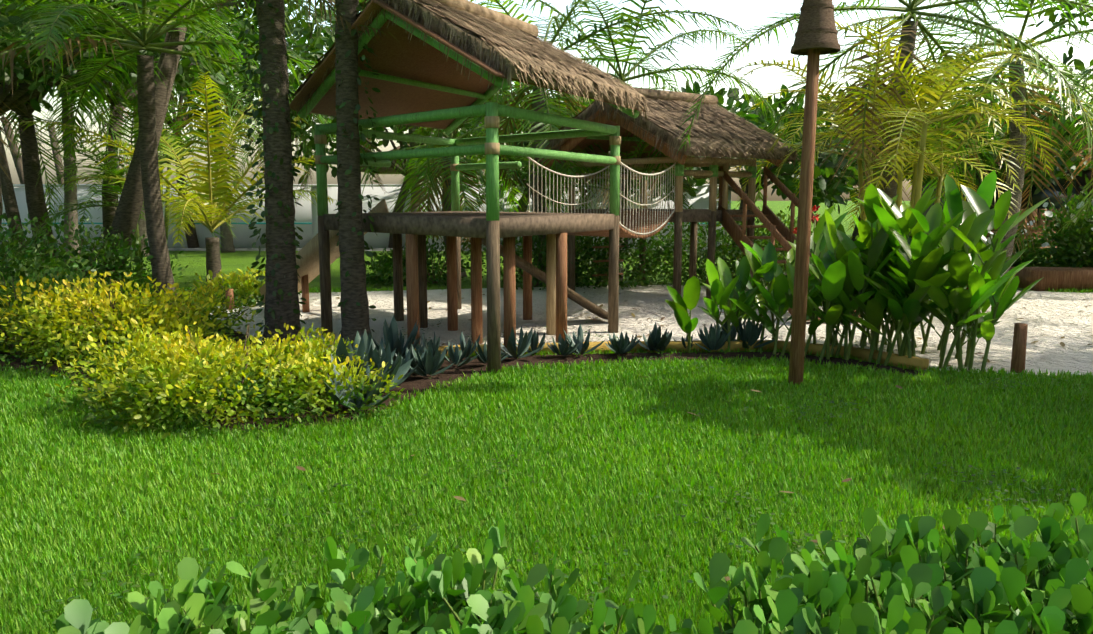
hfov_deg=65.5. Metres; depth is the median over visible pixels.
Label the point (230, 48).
palm
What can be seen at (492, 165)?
wooden frame
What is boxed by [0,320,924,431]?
soil
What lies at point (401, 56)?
hut ceiling
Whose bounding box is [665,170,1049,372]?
heliconia
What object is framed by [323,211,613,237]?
hut deck
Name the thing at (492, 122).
tan hut posts
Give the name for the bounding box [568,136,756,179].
green hut
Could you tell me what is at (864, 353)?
edging
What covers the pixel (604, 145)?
roof frame
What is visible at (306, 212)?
white wall
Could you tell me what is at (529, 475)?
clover
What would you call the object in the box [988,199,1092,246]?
white flowers
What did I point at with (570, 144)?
roof underside
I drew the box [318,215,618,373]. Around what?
hut posts
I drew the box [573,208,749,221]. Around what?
hut deck
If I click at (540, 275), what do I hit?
beam
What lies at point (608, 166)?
bridge rope
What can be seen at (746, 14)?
sky
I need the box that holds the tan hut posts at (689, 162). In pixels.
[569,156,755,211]
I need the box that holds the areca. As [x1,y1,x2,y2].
[14,14,1092,247]
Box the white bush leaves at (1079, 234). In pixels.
[987,184,1092,267]
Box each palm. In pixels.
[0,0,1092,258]
[0,0,1092,286]
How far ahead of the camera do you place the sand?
11.11 m
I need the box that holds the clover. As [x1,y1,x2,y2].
[35,321,1088,623]
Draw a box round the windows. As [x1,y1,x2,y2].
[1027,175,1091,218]
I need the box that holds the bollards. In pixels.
[225,289,1027,372]
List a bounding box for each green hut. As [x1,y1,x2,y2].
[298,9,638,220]
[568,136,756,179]
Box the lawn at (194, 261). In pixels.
[0,201,1092,633]
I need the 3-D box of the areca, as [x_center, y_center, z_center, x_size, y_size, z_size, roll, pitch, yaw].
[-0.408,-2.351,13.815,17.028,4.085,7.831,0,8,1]
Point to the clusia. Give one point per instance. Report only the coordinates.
(991, 586)
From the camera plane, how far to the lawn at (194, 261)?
5.03 m
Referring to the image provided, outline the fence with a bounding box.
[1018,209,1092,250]
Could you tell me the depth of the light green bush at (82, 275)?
9.03 m
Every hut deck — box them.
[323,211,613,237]
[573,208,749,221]
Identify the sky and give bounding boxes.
[0,0,1092,200]
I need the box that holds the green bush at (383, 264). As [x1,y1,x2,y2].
[0,199,813,320]
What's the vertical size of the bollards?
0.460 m
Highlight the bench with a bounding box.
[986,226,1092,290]
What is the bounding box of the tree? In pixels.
[0,0,1092,293]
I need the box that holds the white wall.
[0,174,1077,248]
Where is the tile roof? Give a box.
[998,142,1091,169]
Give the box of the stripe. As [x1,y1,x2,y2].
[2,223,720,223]
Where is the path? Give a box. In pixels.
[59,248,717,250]
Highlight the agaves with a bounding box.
[320,315,778,410]
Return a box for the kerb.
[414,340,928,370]
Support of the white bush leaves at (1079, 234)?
on the lawn at (194, 261)
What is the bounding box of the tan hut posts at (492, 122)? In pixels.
[314,116,620,334]
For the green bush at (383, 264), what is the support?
on the lawn at (194, 261)
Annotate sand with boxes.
[210,285,1092,375]
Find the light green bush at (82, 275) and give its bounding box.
[0,206,858,349]
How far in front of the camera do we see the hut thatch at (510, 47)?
8.32 m
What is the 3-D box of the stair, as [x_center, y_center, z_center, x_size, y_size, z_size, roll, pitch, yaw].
[0.670,-1.302,13.391,7.638,2.145,4.388,2,8,11]
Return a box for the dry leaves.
[71,292,1092,580]
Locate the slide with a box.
[259,162,728,302]
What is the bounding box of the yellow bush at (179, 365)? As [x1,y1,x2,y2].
[0,266,405,438]
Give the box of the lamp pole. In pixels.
[788,48,819,384]
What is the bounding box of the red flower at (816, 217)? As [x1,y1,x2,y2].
[792,205,967,288]
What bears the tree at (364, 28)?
on the lawn at (194, 261)
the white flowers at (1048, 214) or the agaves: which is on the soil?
the agaves
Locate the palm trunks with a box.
[136,0,371,347]
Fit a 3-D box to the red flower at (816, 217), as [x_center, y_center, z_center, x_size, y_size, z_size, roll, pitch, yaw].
[3.363,-0.662,8.586,1.735,0.924,0.604,5,9,31]
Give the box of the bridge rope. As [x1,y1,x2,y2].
[527,151,675,234]
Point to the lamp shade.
(816, 27)
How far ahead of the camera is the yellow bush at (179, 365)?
6.46 m
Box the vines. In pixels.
[235,0,380,340]
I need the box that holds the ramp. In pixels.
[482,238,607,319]
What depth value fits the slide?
11.53 m
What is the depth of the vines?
9.01 m
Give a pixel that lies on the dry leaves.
(727, 578)
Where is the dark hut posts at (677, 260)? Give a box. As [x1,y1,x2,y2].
[568,210,754,300]
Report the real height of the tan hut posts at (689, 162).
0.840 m
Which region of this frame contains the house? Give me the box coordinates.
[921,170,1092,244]
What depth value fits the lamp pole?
7.17 m
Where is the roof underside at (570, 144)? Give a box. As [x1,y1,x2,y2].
[543,110,784,169]
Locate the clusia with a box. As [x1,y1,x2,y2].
[56,492,1092,633]
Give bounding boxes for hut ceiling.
[289,0,642,128]
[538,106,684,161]
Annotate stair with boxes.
[301,166,859,322]
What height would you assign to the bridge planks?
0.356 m
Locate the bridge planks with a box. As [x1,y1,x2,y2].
[567,210,674,237]
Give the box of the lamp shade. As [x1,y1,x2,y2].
[790,0,840,55]
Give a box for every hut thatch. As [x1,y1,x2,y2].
[290,0,650,137]
[532,87,800,168]

